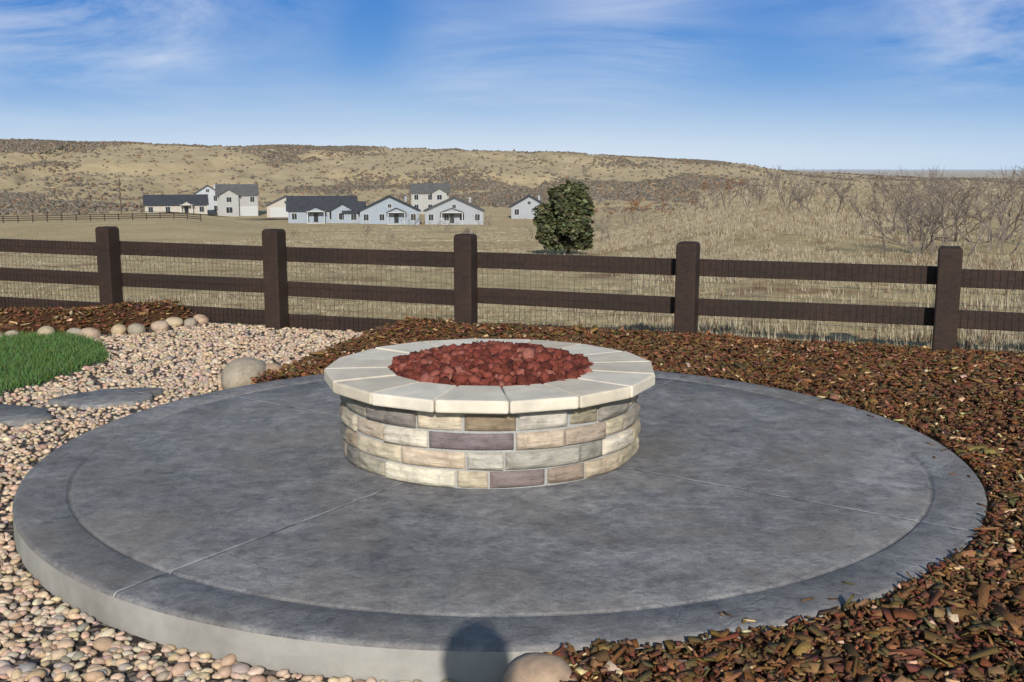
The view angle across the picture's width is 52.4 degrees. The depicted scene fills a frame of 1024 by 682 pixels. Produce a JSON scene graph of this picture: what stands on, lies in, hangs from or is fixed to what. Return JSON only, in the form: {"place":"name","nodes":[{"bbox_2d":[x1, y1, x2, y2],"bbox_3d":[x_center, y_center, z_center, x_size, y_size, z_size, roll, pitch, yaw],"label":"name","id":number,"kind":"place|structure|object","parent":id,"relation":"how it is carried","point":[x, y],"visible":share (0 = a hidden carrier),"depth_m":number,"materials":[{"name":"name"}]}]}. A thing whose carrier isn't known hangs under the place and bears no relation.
{"place":"outdoors","nodes":[
{"label":"outdoors","id":0,"kind":"place"},
{"bbox_2d":[0,330,111,391],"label":"sod grass","id":1,"kind":"structure","parent":0,"point":[41,351],"depth_m":8.27,"materials":[{"name":"green plant"}]},
{"bbox_2d":[163,212,277,218],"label":"road","id":2,"kind":"structure","parent":0,"point":[223,216],"depth_m":258.69,"materials":[{"name":"grey asphalt"}]},
{"bbox_2d":[339,395,640,487],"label":"fire pit wall","id":3,"kind":"structure","parent":0,"point":[626,441],"depth_m":4.65,"materials":[{"name":"beige stone"}]},
{"bbox_2d":[324,338,654,413],"bbox_3d":[-0.109,0.150,5.284,1.658,0.063,1.668,0,9,-1],"label":"fire pit cap","id":4,"kind":"object","parent":3,"relation":"on","point":[369,376],"visible":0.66,"depth_m":4.78,"materials":[{"name":"beige stone"}]},
{"bbox_2d":[388,340,593,388],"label":"lava rocks","id":5,"kind":"object","parent":3,"relation":"in","point":[493,363],"visible":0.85,"depth_m":5.04,"materials":[{"name":"red stone"}]},
{"bbox_2d":[0,139,1023,681],"bbox_3d":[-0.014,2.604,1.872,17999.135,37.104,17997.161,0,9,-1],"label":"terrain","id":6,"kind":"structure","parent":0,"point":[194,229],"depth_m":32.21,"materials":[{"name":"brown soil"}]},
{"bbox_2d":[0,387,164,425],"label":"stepping stones","id":7,"kind":"object","parent":6,"relation":"on","point":[15,415],"visible":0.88,"depth_m":6.76,"materials":[{"name":"stone"}]},
{"bbox_2d":[0,212,200,222],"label":"fence","id":8,"kind":"object","parent":6,"relation":"on","point":[90,218],"visible":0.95,"depth_m":192.95,"materials":[{"name":"brown wood"}]},
{"bbox_2d":[114,178,124,212],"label":"power pole","id":9,"kind":"object","parent":6,"relation":"on","point":[119,182],"visible":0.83,"depth_m":242.94,"materials":[{"name":"brown wood"}]},
{"bbox_2d":[143,194,208,213],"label":"house","id":10,"kind":"structure","parent":6,"relation":"on","point":[191,203],"depth_m":272.61,"materials":[{"name":"beige"}]},
{"bbox_2d":[193,185,217,213],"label":"house","id":11,"kind":"structure","parent":6,"relation":"on","point":[212,207],"depth_m":287.36,"materials":[{"name":"grey"}]},
{"bbox_2d":[0,322,454,681],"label":"gravel pebbles","id":12,"kind":"object","parent":6,"relation":"on","point":[226,666],"visible":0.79,"depth_m":5.61,"materials":[{"name":"beige gravel"}]},
{"bbox_2d":[215,184,258,215],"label":"house","id":13,"kind":"structure","parent":6,"relation":"on","point":[237,199],"depth_m":279.84,"materials":[{"name":"white"}]},
{"bbox_2d":[265,195,296,216],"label":"house","id":14,"kind":"structure","parent":6,"relation":"on","point":[276,208],"depth_m":274.14,"materials":[{"name":"beige"}]},
{"bbox_2d":[0,314,577,681],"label":"boulders","id":15,"kind":"object","parent":6,"relation":"on","point":[527,667],"visible":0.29,"depth_m":7.13,"materials":[{"name":"stone"}]},
{"bbox_2d":[286,195,357,223],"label":"house","id":16,"kind":"structure","parent":6,"relation":"on","point":[314,209],"depth_m":239.02,"materials":[{"name":"grey"}]},
{"bbox_2d":[342,195,420,224],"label":"house","id":17,"kind":"structure","parent":6,"relation":"on","point":[388,209],"depth_m":237.44,"materials":[{"name":"white"}]},
{"bbox_2d":[410,183,449,213],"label":"house","id":18,"kind":"structure","parent":6,"relation":"on","point":[425,196],"depth_m":291.99,"materials":[{"name":"white"}]},
{"bbox_2d":[423,196,484,224],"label":"house","id":19,"kind":"structure","parent":6,"relation":"on","point":[460,211],"depth_m":240.52,"materials":[{"name":"grey"}]},
{"bbox_2d":[12,371,987,681],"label":"patio","id":20,"kind":"structure","parent":6,"relation":"on","point":[268,525],"depth_m":4.07,"materials":[{"name":"concrete"}]},
{"bbox_2d":[345,403,634,488],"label":"mortar joints","id":21,"kind":"object","parent":20,"relation":"on","point":[499,432],"visible":0.21,"depth_m":4.64,"materials":[{"name":"grey concrete"}]},
{"bbox_2d":[0,299,1023,681],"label":"mulch chips","id":22,"kind":"object","parent":6,"relation":"on","point":[942,617],"visible":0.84,"depth_m":4.84,"materials":[{"name":"brown wood"}]},
{"bbox_2d":[0,226,1023,353],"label":"rail fence","id":23,"kind":"object","parent":6,"relation":"on","point":[949,277],"visible":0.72,"depth_m":9.21,"materials":[{"name":"brown wood"}]},
{"bbox_2d":[0,186,1023,352],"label":"dry grass tufts","id":24,"kind":"object","parent":6,"relation":"on","point":[718,213],"visible":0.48,"depth_m":26.21,"materials":[{"name":"beige plant"}]},
{"bbox_2d":[0,138,1023,215],"bbox_3d":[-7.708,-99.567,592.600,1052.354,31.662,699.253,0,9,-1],"label":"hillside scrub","id":25,"kind":"object","parent":6,"relation":"on","point":[508,196],"visible":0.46,"depth_m":427.81,"materials":[{"name":"beige plant"}]},
{"bbox_2d":[509,195,542,218],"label":"house","id":26,"kind":"structure","parent":6,"relation":"on","point":[522,208],"depth_m":261.11,"materials":[{"name":"grey"}]},
{"bbox_2d":[531,180,599,254],"bbox_3d":[1.820,-4.206,35.736,2.108,2.681,2.278,-3,10,-17],"label":"juniper tree","id":27,"kind":"object","parent":6,"relation":"on","point":[567,209],"visible":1,"depth_m":35.22,"materials":[{"name":"green plant"}]},
{"bbox_2d":[263,166,1023,256],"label":"bushes","id":28,"kind":"object","parent":6,"relation":"on","point":[931,211],"visible":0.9,"depth_m":26.81,"materials":[{"name":"brown plant"}]},
{"bbox_2d":[0,0,1023,169],"label":"sky","id":29,"kind":"structure","parent":0,"point":[784,84],"materials":[{"name":"blue"}]}
]}

